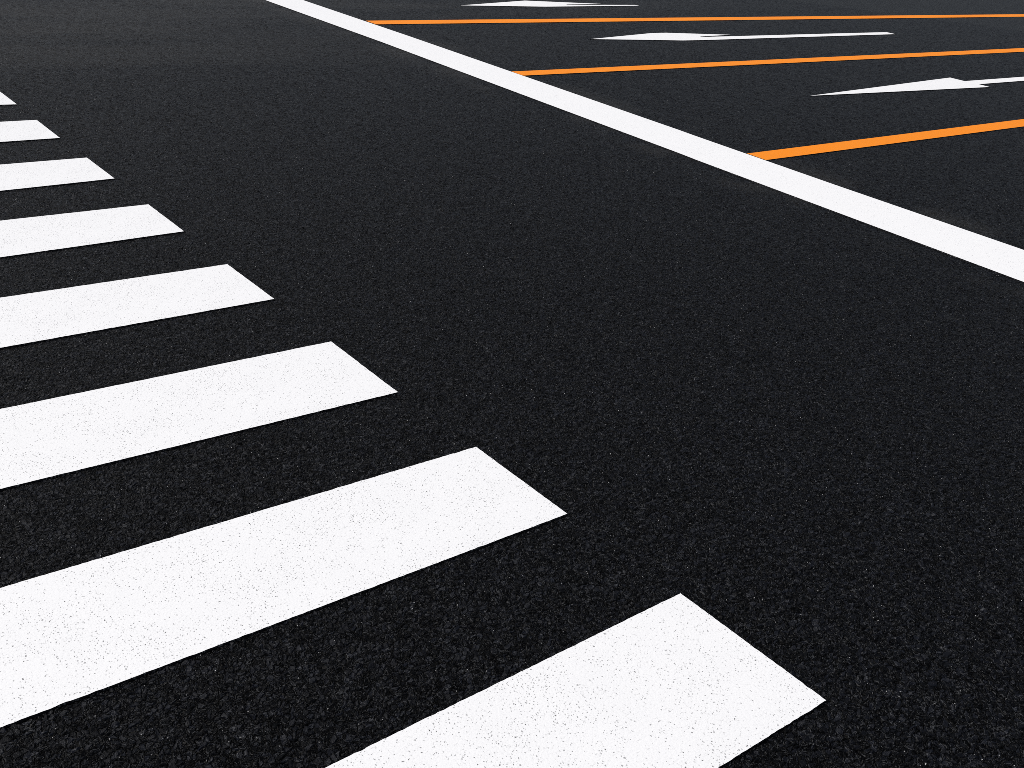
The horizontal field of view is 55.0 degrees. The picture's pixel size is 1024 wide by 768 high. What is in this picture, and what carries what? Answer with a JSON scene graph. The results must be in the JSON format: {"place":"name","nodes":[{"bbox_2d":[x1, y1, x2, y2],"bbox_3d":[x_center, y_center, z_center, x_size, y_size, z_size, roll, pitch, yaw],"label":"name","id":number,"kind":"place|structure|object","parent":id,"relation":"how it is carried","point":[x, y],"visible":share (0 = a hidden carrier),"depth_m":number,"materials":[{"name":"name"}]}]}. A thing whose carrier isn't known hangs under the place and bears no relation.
{"place":"outdoors","nodes":[
{"label":"outdoors","id":0,"kind":"place"},
{"bbox_2d":[0,0,1023,767],"bbox_3d":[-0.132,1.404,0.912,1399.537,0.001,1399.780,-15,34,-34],"label":"road","id":1,"kind":"structure","parent":0,"point":[782,430],"depth_m":3.97,"materials":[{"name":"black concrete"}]},
{"bbox_2d":[0,92,16,105],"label":"crosswalk stripe","id":2,"kind":"object","parent":1,"relation":"on","point":[5,100],"visible":1,"depth_m":6.46,"materials":[{"name":"white paint"}]},
{"bbox_2d":[0,120,59,142],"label":"crosswalk stripe","id":3,"kind":"object","parent":1,"relation":"on","point":[24,130],"visible":1,"depth_m":5.88,"materials":[{"name":"white paint"}]},
{"bbox_2d":[0,158,114,191],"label":"crosswalk stripe","id":4,"kind":"object","parent":1,"relation":"on","point":[28,175],"visible":1,"depth_m":5.23,"materials":[{"name":"white paint"}]},
{"bbox_2d":[0,204,183,257],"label":"crosswalk stripe","id":5,"kind":"object","parent":1,"relation":"on","point":[33,235],"visible":1,"depth_m":4.56,"materials":[{"name":"white paint"}]},
{"bbox_2d":[0,264,273,349],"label":"crosswalk stripe","id":6,"kind":"object","parent":1,"relation":"on","point":[36,317],"visible":1,"depth_m":3.90,"materials":[{"name":"white paint"}]},
{"bbox_2d":[0,342,397,490],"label":"crosswalk stripe","id":7,"kind":"object","parent":1,"relation":"on","point":[47,439],"visible":1,"depth_m":3.21,"materials":[{"name":"white paint"}]},
{"bbox_2d":[0,447,566,728],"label":"crosswalk stripe","id":8,"kind":"object","parent":1,"relation":"on","point":[69,635],"visible":1,"depth_m":2.52,"materials":[{"name":"white paint"}]},
{"bbox_2d":[460,1,637,6],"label":"lane arrow","id":9,"kind":"object","parent":1,"relation":"on","point":[535,4],"visible":1,"depth_m":13.53,"materials":[{"name":"white paint"}]},
{"bbox_2d":[326,593,825,767],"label":"crosswalk stripe","id":10,"kind":"object","parent":1,"relation":"on","point":[680,680],"visible":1,"depth_m":2.24,"materials":[{"name":"white paint"}]},
{"bbox_2d":[265,0,1023,282],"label":"stop line","id":11,"kind":"object","parent":1,"relation":"on","point":[996,256],"visible":1,"depth_m":6.80,"materials":[{"name":"white paint"}]},
{"bbox_2d":[367,14,1023,24],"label":"lane line","id":12,"kind":"object","parent":1,"relation":"on","point":[397,22],"visible":1,"depth_m":13.24,"materials":[{"name":"orange paint"}]},
{"bbox_2d":[590,32,893,40],"bbox_3d":[3.130,-4.516,12.715,5.640,0.008,0.505,-15,34,-34],"label":"lane arrow","id":13,"kind":"object","parent":1,"relation":"on","point":[674,37],"visible":1,"depth_m":12.11,"materials":[{"name":"white paint"}]},
{"bbox_2d":[511,48,1023,75],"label":"lane line","id":14,"kind":"object","parent":1,"relation":"on","point":[695,65],"visible":1,"depth_m":10.68,"materials":[{"name":"orange paint"}]},
{"bbox_2d":[747,119,1023,160],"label":"lane line","id":15,"kind":"object","parent":1,"relation":"on","point":[840,146],"visible":1,"depth_m":7.78,"materials":[{"name":"orange paint"}]},
{"bbox_2d":[812,77,1023,95],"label":"lane arrow","id":16,"kind":"object","parent":1,"relation":"on","point":[944,84],"visible":1,"depth_m":10.37,"materials":[{"name":"white paint"}]}
]}

